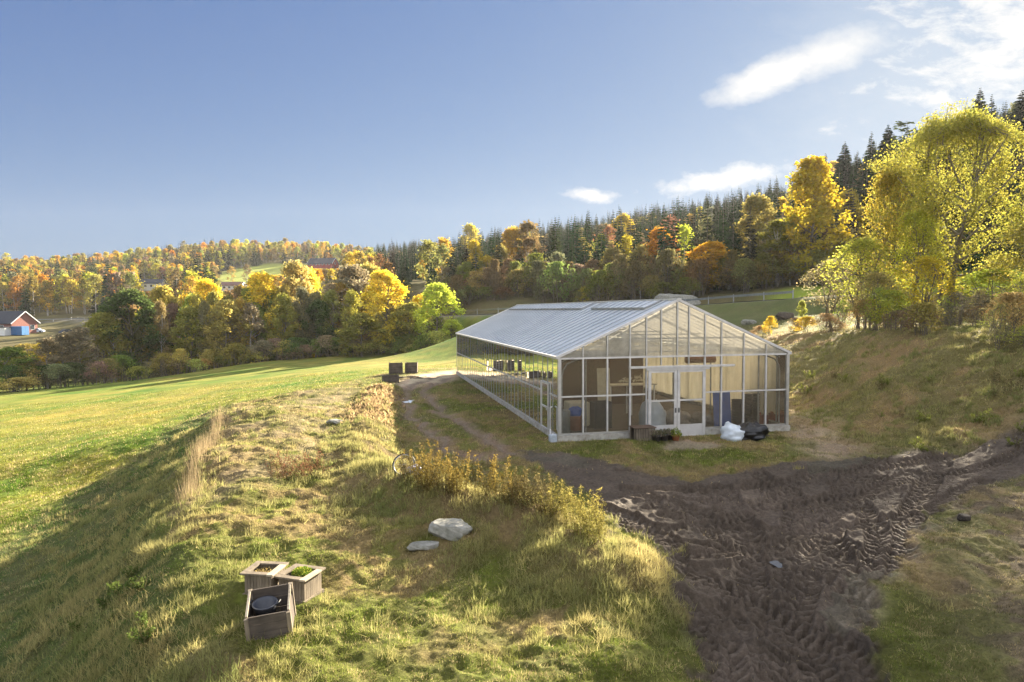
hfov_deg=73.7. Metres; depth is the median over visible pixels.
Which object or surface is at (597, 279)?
bush
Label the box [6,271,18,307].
autumn tree
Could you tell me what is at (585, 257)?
spruce tree
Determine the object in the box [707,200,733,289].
spruce tree
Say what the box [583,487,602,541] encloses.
dry weed
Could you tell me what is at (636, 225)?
spruce tree
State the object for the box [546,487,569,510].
dry weed
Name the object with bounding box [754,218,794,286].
autumn tree
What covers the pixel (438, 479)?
dry weed
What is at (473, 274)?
bush
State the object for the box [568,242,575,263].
spruce tree
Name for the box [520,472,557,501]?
dry weed
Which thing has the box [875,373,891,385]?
bank weed
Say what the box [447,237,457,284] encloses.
spruce tree
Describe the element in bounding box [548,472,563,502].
dry weed
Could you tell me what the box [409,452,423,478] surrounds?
dry weed
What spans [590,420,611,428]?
crate
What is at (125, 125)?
sky
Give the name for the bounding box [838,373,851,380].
bank weed
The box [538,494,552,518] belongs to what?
dry weed
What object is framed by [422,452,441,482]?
dry weed
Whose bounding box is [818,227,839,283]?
bush
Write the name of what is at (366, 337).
bush
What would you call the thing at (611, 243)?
autumn tree
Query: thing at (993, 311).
brush
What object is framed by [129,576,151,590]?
leafy weed
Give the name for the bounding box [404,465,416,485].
dry weed
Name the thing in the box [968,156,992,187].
autumn tree
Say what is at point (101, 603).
leafy weed
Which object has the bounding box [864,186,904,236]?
spruce tree
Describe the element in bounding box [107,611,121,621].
leafy weed
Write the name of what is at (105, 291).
spruce tree
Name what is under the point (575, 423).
crate
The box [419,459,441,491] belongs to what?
dry weed
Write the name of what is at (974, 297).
brush
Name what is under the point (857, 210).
autumn tree
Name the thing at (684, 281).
bush
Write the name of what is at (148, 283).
house
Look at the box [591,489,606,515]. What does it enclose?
dry weed
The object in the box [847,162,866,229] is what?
spruce tree
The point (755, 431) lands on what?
bin bag
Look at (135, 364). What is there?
bush
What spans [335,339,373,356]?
bush
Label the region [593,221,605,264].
spruce tree
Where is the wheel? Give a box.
[392,453,414,474]
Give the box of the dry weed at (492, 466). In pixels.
[474,454,501,493]
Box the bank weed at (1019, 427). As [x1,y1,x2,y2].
[1014,420,1023,430]
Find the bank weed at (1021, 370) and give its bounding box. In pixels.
[1013,369,1023,376]
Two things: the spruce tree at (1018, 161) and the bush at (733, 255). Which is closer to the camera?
the bush at (733, 255)
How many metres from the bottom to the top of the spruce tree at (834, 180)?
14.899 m
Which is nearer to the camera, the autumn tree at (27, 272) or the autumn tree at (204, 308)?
the autumn tree at (204, 308)
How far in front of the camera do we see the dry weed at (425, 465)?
15.74 m
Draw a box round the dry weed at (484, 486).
[477,478,487,495]
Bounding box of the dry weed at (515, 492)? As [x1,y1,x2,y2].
[504,467,528,508]
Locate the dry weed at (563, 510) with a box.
[558,498,573,526]
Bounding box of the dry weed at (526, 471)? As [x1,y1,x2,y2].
[518,466,539,505]
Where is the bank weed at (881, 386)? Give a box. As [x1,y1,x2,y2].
[875,372,884,390]
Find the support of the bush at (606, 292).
on the ground at (774, 500)
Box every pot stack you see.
[731,399,741,424]
[744,394,752,422]
[752,393,759,421]
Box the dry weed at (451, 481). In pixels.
[446,457,464,497]
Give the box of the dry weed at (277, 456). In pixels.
[260,450,289,475]
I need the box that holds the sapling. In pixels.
[795,300,807,326]
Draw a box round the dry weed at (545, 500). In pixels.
[541,474,562,518]
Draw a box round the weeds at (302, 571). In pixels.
[291,566,311,576]
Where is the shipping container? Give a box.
[10,326,28,334]
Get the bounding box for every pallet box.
[382,374,398,382]
[389,362,402,374]
[405,362,417,373]
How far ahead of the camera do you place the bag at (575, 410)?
27.12 m
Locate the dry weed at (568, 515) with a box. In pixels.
[562,496,581,535]
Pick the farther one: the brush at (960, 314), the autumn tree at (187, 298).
the autumn tree at (187, 298)
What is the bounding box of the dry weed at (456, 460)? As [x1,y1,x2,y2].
[440,447,467,492]
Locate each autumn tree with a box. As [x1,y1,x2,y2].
[0,275,12,310]
[0,281,11,310]
[0,346,42,390]
[1,351,28,374]
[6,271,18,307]
[8,275,23,310]
[11,343,35,354]
[12,273,30,300]
[21,275,43,315]
[22,270,38,284]
[28,343,61,363]
[29,336,63,388]
[34,273,54,310]
[36,279,56,315]
[45,331,80,386]
[51,275,75,312]
[52,270,68,306]
[52,277,70,309]
[59,276,76,312]
[60,279,80,313]
[60,326,103,384]
[72,277,96,314]
[74,311,135,382]
[77,271,91,309]
[78,349,101,383]
[82,271,96,309]
[82,274,110,313]
[88,288,177,379]
[96,321,125,382]
[99,338,126,381]
[100,271,124,301]
[116,303,139,329]
[117,272,138,304]
[119,307,143,380]
[120,271,143,291]
[124,273,144,289]
[126,309,158,378]
[129,323,151,378]
[134,283,182,375]
[135,307,157,377]
[149,300,172,373]
[161,302,186,374]
[164,304,216,372]
[165,268,183,296]
[171,303,197,372]
[173,270,200,294]
[179,292,188,372]
[180,275,197,293]
[181,292,196,372]
[188,276,224,369]
[188,292,208,369]
[195,300,213,369]
[201,299,254,366]
[204,290,223,368]
[216,293,238,365]
[223,287,237,360]
[227,296,254,359]
[228,302,269,362]
[232,270,288,362]
[232,283,248,313]
[234,286,257,362]
[244,301,268,355]
[258,293,283,360]
[263,292,300,359]
[266,286,283,359]
[271,259,317,358]
[277,283,300,358]
[281,277,300,357]
[289,286,316,357]
[294,266,320,357]
[299,278,324,355]
[300,289,329,356]
[300,299,339,356]
[313,290,338,355]
[317,289,343,354]
[318,264,379,351]
[331,282,355,335]
[334,312,388,356]
[337,260,348,277]
[339,288,366,352]
[344,251,353,263]
[346,250,365,265]
[355,261,387,320]
[356,296,375,339]
[357,268,412,352]
[364,248,378,261]
[373,298,400,336]
[381,307,406,347]
[382,261,395,291]
[384,302,435,351]
[400,310,416,334]
[406,293,433,328]
[408,239,443,285]
[409,282,466,346]
[428,243,453,283]
[431,237,454,272]
[431,316,443,330]
[437,267,456,281]
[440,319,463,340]
[456,261,476,294]
[458,222,483,248]
[465,239,483,269]
[476,260,487,283]
[479,254,491,281]
[490,244,510,262]
[500,258,521,291]
[501,226,527,261]
[512,236,547,268]
[545,251,566,293]
[574,237,592,263]
[575,227,584,237]
[576,286,588,301]
[582,258,602,291]
[592,234,608,257]
[593,225,616,251]
[598,259,627,270]
[599,247,630,268]
[606,241,615,247]
[608,213,635,242]
[615,234,634,261]
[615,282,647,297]
[627,243,651,298]
[637,232,645,255]
[646,225,671,264]
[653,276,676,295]
[655,236,679,264]
[675,223,696,262]
[682,240,731,291]
[682,259,706,294]
[683,213,701,228]
[697,217,713,252]
[701,206,714,218]
[711,259,732,289]
[721,258,769,289]
[729,192,777,257]
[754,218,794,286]
[758,218,779,253]
[771,155,858,285]
[776,197,788,219]
[784,185,800,208]
[827,188,870,238]
[830,160,840,173]
[856,159,873,181]
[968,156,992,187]
[1008,103,1023,114]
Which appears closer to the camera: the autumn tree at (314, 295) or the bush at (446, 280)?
the autumn tree at (314, 295)
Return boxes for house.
[0,311,39,333]
[139,279,166,290]
[220,282,245,290]
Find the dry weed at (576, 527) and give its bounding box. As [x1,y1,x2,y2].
[571,516,580,537]
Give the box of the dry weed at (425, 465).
[417,450,432,479]
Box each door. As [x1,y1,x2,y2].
[21,326,28,334]
[540,380,548,429]
[648,370,676,433]
[677,369,705,435]
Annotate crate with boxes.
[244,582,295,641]
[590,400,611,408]
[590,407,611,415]
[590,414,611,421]
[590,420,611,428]
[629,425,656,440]
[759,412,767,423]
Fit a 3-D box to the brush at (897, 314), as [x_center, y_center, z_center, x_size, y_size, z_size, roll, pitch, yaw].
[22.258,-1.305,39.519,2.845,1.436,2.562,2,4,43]
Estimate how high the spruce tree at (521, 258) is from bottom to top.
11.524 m
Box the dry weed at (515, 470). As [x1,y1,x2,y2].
[502,466,520,502]
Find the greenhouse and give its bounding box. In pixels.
[455,298,791,441]
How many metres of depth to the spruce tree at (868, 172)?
130.54 m
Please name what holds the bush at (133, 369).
on the ground at (774, 500)
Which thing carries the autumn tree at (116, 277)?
on the ground at (774, 500)
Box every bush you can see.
[0,365,26,392]
[0,377,13,392]
[0,377,41,391]
[10,362,40,390]
[23,363,63,389]
[34,375,63,388]
[39,363,79,387]
[59,363,90,385]
[61,362,88,386]
[80,361,119,383]
[80,367,94,384]
[90,358,125,383]
[110,355,141,380]
[120,362,151,380]
[120,366,154,379]
[142,361,166,377]
[148,351,179,376]
[159,353,191,374]
[167,348,190,373]
[187,359,209,371]
[189,358,214,370]
[199,349,221,368]
[210,355,234,367]
[217,343,252,364]
[235,345,253,363]
[238,351,267,361]
[246,340,275,361]
[259,337,289,359]
[269,340,302,359]
[274,337,313,359]
[284,344,317,358]
[309,338,326,356]
[313,335,336,356]
[324,337,341,355]
[330,337,353,355]
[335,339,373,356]
[360,334,378,352]
[364,339,392,354]
[383,336,404,354]
[398,333,416,349]
[400,344,426,352]
[405,334,432,351]
[424,331,453,345]
[442,277,458,291]
[445,284,460,314]
[446,274,469,314]
[456,285,481,305]
[460,280,487,299]
[461,270,487,299]
[478,266,501,297]
[486,258,504,297]
[487,287,515,299]
[501,269,534,296]
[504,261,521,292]
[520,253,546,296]
[520,266,539,295]
[525,260,546,297]
[533,271,554,302]
[537,261,581,302]
[539,279,563,298]
[554,264,585,297]
[554,286,578,299]
[559,260,577,299]
[568,268,600,301]
[569,289,586,301]
[581,270,605,300]
[582,269,614,300]
[596,275,624,300]
[602,262,623,300]
[603,253,630,299]
[615,268,645,298]
[619,260,648,299]
[623,267,640,298]
[632,255,656,298]
[636,275,664,298]
[642,281,682,298]
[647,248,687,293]
[647,257,671,288]
[668,269,698,294]
[672,277,701,294]
[679,269,702,293]
[685,258,716,296]
[705,251,720,291]
[709,256,728,291]
[710,260,760,291]
[721,249,741,289]
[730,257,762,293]
[734,263,760,291]
[771,238,816,284]
[778,236,800,284]
[779,249,844,286]
[783,272,795,284]
[792,227,822,282]
[815,253,863,285]
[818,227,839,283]
[826,228,851,273]
[833,228,860,281]
[836,258,872,284]
[853,236,887,282]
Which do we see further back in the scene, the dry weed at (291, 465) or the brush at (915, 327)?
the brush at (915, 327)
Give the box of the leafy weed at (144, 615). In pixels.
[134,610,152,628]
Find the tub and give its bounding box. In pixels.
[249,596,280,615]
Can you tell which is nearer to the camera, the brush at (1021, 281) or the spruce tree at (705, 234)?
the brush at (1021, 281)
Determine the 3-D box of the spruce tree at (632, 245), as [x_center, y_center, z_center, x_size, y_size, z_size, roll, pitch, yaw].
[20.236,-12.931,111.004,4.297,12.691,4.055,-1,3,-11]
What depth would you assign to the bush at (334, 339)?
99.55 m
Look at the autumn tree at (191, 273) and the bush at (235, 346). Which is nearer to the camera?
the bush at (235, 346)
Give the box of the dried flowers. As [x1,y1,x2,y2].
[619,375,652,382]
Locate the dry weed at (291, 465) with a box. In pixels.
[276,454,300,474]
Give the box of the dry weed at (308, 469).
[299,462,319,478]
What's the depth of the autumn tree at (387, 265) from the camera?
142.86 m
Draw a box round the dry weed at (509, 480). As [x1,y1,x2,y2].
[504,470,512,495]
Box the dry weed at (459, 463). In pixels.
[445,452,470,485]
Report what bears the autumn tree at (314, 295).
on the ground at (774, 500)
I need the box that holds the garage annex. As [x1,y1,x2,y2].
[0,327,10,335]
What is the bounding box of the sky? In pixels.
[0,0,1023,259]
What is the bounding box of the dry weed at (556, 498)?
[548,482,562,513]
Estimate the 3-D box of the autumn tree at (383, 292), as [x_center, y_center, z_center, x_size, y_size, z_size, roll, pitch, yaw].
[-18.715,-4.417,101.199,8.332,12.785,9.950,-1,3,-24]
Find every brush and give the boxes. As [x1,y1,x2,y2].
[813,317,843,331]
[832,300,855,327]
[840,298,867,327]
[848,299,877,329]
[857,315,882,330]
[858,289,912,328]
[860,287,891,330]
[867,310,910,329]
[867,313,919,326]
[882,307,914,326]
[896,305,943,334]
[899,302,955,335]
[927,295,968,325]
[937,292,982,325]
[939,294,967,324]
[942,287,969,324]
[953,295,996,325]
[954,302,993,324]
[954,306,1004,325]
[959,308,993,325]
[960,289,993,325]
[976,312,1012,328]
[979,291,1023,339]
[980,311,1023,324]
[982,303,1022,350]
[990,276,1023,328]
[996,325,1023,347]
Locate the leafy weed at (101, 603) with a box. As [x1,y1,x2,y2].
[90,587,118,610]
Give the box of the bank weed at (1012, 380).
[1001,364,1023,394]
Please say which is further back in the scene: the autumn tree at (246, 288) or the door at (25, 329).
the door at (25, 329)
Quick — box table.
[610,382,656,414]
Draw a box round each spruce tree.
[100,261,116,308]
[179,263,187,306]
[192,248,201,272]
[195,260,201,292]
[202,262,208,292]
[208,259,217,283]
[387,237,395,262]
[411,241,418,279]
[426,250,437,296]
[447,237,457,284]
[455,234,463,262]
[460,239,469,272]
[468,250,482,297]
[487,231,495,255]
[489,231,504,292]
[516,233,524,268]
[538,223,543,244]
[546,222,552,253]
[546,231,551,260]
[548,220,560,256]
[548,221,562,261]
[556,215,563,248]
[563,220,574,260]
[566,216,574,244]
[568,214,582,263]
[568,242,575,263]
[577,228,590,265]
[582,214,594,257]
[585,217,594,257]
[591,237,601,265]
[593,219,598,246]
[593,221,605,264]
[602,226,608,249]
[609,212,617,242]
[614,209,625,247]
[617,234,624,251]
[626,211,635,239]
[628,222,638,263]
[630,224,641,294]
[634,216,640,233]
[635,220,642,242]
[645,204,655,256]
[655,205,671,287]
[660,211,684,293]
[673,196,683,226]
[675,214,685,258]
[680,200,684,223]
[681,207,688,260]
[685,224,695,262]
[686,207,698,256]
[690,204,699,243]
[695,208,702,245]
[699,195,712,272]
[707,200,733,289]
[709,204,717,234]
[713,197,720,233]
[713,202,724,240]
[716,199,727,247]
[726,197,742,259]
[726,205,732,245]
[732,194,744,251]
[732,197,747,255]
[735,205,765,290]
[768,207,781,266]
[769,188,775,209]
[773,186,780,217]
[790,189,799,253]
[828,166,837,210]
[831,143,857,194]
[831,167,843,225]
[833,210,839,228]
[841,163,852,190]
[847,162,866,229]
[849,196,860,234]
[853,152,861,177]
[856,157,867,205]
[856,165,878,200]
[859,131,877,172]
[859,152,876,211]
[859,162,874,227]
[862,176,875,227]
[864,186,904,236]
[871,125,905,196]
[878,198,896,271]
[919,143,927,175]
[934,143,975,220]
[940,201,955,266]
[943,172,960,228]
[952,181,985,271]
[962,88,992,182]
[968,195,990,258]
[973,159,997,223]
[978,178,995,248]
[981,90,1023,184]
[982,126,1023,214]
[988,94,997,132]
[989,143,1008,217]
[999,166,1023,232]
[1001,102,1009,126]
[1018,157,1023,204]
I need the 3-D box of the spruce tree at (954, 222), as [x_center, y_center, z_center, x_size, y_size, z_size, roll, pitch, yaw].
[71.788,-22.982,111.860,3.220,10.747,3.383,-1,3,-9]
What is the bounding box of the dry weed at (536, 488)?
[531,476,544,507]
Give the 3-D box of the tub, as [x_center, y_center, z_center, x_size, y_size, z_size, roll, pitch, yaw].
[-3.659,3.982,10.134,0.449,0.271,0.370,0,11,0]
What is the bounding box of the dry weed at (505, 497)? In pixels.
[500,489,513,504]
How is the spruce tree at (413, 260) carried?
on the ground at (774, 500)
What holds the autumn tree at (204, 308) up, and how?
on the ground at (774, 500)
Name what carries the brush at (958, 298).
on the ground at (774, 500)
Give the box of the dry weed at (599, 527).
[591,512,604,538]
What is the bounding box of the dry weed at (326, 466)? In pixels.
[316,462,335,472]
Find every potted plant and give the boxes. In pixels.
[648,429,663,441]
[658,428,671,440]
[664,428,675,439]
[671,427,681,440]
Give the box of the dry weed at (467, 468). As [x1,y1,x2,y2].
[450,449,472,495]
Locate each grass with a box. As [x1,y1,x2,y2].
[0,287,1023,533]
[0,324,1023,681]
[0,335,1023,681]
[175,407,228,504]
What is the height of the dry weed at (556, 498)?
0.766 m
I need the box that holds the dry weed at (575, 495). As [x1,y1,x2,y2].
[567,486,582,509]
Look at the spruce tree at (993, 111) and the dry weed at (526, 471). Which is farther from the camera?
the spruce tree at (993, 111)
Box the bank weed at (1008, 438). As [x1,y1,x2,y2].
[1005,436,1019,445]
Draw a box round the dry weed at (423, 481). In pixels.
[417,474,430,490]
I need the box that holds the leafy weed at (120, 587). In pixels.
[106,577,137,597]
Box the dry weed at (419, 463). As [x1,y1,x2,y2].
[411,454,431,487]
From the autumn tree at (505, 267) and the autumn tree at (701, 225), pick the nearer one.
the autumn tree at (505, 267)
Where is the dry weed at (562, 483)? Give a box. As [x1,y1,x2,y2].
[560,478,572,505]
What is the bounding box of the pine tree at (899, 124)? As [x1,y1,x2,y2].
[892,121,921,160]
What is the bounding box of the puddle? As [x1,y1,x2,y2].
[769,560,782,567]
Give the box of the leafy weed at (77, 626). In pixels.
[67,614,87,629]
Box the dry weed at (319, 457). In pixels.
[307,447,323,467]
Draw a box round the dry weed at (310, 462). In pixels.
[304,454,318,470]
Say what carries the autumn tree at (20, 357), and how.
on the ground at (774, 500)
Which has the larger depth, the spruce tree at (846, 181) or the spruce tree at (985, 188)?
the spruce tree at (846, 181)
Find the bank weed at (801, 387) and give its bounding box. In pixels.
[800,384,813,394]
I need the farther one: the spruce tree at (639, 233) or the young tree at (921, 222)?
the spruce tree at (639, 233)
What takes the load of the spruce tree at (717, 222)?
on the ground at (774, 500)
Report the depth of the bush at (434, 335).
95.16 m
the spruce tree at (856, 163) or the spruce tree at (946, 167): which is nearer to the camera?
the spruce tree at (946, 167)
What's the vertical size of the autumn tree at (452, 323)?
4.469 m
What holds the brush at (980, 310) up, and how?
on the ground at (774, 500)
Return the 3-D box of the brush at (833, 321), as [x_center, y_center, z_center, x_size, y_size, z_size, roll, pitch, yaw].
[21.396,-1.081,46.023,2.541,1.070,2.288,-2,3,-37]
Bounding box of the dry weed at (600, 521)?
[577,509,606,543]
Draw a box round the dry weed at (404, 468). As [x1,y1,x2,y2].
[399,454,412,480]
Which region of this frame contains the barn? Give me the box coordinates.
[307,258,339,268]
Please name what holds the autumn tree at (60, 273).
on the ground at (774, 500)
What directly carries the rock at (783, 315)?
on the ground at (774, 500)
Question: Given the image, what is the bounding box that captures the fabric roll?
[684,356,715,362]
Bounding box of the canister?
[549,433,556,442]
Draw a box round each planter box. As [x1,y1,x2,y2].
[239,561,288,594]
[274,564,325,603]
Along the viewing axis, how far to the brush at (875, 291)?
39.92 m
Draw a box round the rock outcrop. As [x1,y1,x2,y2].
[654,294,700,304]
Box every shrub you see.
[750,325,768,334]
[762,316,778,334]
[787,318,801,331]
[788,316,817,332]
[808,313,848,330]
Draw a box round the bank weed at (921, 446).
[908,436,931,451]
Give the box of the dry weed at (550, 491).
[536,486,571,517]
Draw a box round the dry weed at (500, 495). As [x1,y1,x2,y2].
[497,488,511,503]
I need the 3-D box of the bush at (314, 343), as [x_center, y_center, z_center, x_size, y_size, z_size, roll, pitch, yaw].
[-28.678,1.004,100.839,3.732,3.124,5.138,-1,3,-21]
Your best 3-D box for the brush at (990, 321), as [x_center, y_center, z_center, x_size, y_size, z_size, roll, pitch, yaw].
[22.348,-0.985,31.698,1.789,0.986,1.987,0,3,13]
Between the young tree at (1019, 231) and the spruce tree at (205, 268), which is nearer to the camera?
the young tree at (1019, 231)
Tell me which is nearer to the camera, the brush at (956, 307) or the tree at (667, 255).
the brush at (956, 307)
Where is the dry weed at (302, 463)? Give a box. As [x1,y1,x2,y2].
[295,451,316,473]
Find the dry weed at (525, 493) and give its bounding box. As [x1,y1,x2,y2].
[517,475,532,507]
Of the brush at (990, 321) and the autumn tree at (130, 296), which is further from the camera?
the autumn tree at (130, 296)
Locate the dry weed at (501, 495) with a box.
[487,484,513,507]
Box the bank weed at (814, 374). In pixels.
[804,370,815,377]
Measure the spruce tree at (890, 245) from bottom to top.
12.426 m
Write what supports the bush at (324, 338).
on the ground at (774, 500)
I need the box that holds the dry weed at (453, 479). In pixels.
[443,460,462,492]
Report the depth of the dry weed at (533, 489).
13.82 m
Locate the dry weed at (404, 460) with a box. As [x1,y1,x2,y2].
[394,449,411,475]
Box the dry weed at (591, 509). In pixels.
[581,494,598,524]
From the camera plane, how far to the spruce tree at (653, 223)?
200.82 m
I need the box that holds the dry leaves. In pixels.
[330,382,418,431]
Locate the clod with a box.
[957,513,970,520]
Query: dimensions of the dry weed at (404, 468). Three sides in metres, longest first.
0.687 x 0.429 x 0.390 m
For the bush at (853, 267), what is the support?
on the ground at (774, 500)
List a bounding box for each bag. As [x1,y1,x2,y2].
[568,406,581,416]
[639,399,665,424]
[666,408,690,424]
[720,421,744,441]
[739,421,769,440]
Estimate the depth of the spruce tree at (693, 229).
140.71 m
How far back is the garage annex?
185.78 m
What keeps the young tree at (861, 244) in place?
on the ground at (774, 500)
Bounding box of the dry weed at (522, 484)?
[520,465,539,508]
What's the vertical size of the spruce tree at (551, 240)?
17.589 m
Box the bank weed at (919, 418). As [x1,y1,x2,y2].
[915,410,930,422]
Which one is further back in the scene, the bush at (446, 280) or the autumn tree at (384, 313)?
the bush at (446, 280)
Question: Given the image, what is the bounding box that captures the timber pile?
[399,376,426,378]
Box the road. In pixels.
[471,284,1021,314]
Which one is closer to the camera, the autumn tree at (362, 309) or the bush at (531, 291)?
the autumn tree at (362, 309)
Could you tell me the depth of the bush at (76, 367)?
86.55 m
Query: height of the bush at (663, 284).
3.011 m
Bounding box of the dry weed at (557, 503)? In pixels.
[547,487,569,512]
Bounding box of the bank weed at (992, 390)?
[984,384,1000,397]
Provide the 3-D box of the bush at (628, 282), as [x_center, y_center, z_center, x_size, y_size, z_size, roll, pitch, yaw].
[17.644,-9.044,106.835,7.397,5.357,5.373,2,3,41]
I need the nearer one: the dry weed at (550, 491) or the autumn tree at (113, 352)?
the dry weed at (550, 491)
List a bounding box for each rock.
[326,419,342,423]
[406,541,438,551]
[428,518,472,540]
[741,319,756,324]
[776,312,793,319]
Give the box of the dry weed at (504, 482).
[495,465,511,501]
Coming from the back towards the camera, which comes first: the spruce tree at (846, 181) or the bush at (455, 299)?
the spruce tree at (846, 181)
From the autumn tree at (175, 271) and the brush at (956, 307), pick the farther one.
the autumn tree at (175, 271)
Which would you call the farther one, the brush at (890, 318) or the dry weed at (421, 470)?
the brush at (890, 318)
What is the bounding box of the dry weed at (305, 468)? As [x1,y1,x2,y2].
[287,457,321,477]
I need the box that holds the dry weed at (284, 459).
[270,453,295,464]
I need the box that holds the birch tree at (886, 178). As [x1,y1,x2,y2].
[851,164,924,291]
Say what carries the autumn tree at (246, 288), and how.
on the ground at (774, 500)
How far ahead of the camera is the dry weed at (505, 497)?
13.90 m
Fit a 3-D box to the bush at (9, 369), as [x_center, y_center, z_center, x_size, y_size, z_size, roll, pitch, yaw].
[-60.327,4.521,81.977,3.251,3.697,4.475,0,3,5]
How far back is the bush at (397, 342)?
98.92 m
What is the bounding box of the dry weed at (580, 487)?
[568,485,590,516]
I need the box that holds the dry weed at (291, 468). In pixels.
[280,457,301,478]
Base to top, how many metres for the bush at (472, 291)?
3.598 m
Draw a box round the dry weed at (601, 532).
[589,511,608,547]
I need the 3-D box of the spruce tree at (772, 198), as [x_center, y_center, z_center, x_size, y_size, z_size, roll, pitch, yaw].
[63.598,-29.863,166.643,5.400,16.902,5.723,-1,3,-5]
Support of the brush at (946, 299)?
on the ground at (774, 500)
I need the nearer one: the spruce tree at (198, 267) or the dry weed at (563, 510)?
the dry weed at (563, 510)
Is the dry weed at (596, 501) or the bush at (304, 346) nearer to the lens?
the dry weed at (596, 501)
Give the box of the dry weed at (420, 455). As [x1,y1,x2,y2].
[406,442,431,479]
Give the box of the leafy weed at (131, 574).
[119,564,139,579]
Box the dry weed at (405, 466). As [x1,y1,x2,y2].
[398,450,418,480]
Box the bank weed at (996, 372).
[989,358,1001,384]
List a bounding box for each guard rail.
[36,317,83,321]
[441,308,508,315]
[682,290,793,303]
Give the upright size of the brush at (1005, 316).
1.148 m
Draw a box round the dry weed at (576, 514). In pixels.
[569,494,586,532]
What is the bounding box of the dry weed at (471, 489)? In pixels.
[466,478,477,497]
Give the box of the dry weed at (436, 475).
[431,460,449,492]
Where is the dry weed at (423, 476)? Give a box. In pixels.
[416,459,433,492]
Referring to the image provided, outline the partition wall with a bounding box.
[561,351,642,405]
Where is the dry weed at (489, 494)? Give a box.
[473,477,498,502]
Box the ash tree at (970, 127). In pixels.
[860,95,1023,324]
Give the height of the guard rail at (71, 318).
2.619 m
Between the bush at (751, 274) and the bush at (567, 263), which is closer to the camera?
the bush at (751, 274)
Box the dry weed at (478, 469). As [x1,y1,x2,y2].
[476,455,498,496]
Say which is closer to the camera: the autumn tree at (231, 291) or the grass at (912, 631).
the grass at (912, 631)
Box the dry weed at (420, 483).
[408,452,428,493]
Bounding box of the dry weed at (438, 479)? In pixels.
[430,461,448,496]
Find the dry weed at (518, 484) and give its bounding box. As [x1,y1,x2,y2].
[511,468,529,500]
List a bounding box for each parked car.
[36,328,44,332]
[58,329,71,332]
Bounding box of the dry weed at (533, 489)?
[526,479,545,512]
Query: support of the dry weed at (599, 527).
on the ground at (774, 500)
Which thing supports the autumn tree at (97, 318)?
on the ground at (774, 500)
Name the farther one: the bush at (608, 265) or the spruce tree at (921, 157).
the spruce tree at (921, 157)
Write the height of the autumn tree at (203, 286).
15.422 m
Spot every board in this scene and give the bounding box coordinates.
[597,368,610,400]
[712,392,730,425]
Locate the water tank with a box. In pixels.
[564,400,590,427]
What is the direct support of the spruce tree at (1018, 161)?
on the ground at (774, 500)
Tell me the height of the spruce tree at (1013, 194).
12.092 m
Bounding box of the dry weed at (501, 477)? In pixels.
[487,456,510,492]
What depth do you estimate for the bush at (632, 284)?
104.33 m
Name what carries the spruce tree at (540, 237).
on the ground at (774, 500)
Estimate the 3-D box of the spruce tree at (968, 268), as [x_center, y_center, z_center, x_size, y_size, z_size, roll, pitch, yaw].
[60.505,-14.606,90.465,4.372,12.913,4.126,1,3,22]
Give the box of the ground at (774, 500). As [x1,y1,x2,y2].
[0,210,1023,681]
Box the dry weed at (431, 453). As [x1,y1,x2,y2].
[420,440,442,483]
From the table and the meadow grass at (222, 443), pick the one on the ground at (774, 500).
the meadow grass at (222, 443)
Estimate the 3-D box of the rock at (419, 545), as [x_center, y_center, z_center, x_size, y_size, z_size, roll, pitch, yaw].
[-1.733,4.060,13.461,0.672,0.194,0.372,-1,3,-22]
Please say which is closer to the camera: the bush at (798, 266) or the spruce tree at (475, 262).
the bush at (798, 266)
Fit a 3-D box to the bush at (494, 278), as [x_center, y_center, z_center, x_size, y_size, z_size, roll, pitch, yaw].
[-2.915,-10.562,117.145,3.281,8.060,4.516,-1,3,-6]
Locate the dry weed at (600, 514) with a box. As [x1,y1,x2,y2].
[587,497,607,536]
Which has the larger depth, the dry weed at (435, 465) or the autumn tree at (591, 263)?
the autumn tree at (591, 263)
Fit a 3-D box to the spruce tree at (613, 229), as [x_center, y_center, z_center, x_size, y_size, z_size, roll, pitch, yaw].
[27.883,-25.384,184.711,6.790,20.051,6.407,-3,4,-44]
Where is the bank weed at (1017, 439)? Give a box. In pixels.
[1002,431,1023,449]
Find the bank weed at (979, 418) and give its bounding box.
[969,408,998,423]
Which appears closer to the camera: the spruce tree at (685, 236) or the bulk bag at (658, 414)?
the bulk bag at (658, 414)
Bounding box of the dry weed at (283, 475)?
[275,463,290,480]
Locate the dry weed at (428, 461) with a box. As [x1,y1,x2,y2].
[423,451,441,486]
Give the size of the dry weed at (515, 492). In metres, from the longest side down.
0.872 x 0.545 x 0.494 m
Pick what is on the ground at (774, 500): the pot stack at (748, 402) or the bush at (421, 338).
the bush at (421, 338)
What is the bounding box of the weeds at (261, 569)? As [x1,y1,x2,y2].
[255,567,273,571]
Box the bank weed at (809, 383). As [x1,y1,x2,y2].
[804,375,813,391]
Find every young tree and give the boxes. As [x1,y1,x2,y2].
[793,258,861,326]
[814,236,904,328]
[838,271,912,330]
[873,208,953,326]
[892,254,970,325]
[947,268,1023,323]
[980,221,1023,304]
[991,181,1023,275]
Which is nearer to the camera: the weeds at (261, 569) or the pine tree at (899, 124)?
the weeds at (261, 569)
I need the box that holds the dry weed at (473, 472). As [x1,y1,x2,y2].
[467,454,481,486]
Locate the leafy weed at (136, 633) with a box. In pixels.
[127,620,154,648]
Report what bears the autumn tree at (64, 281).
on the ground at (774, 500)

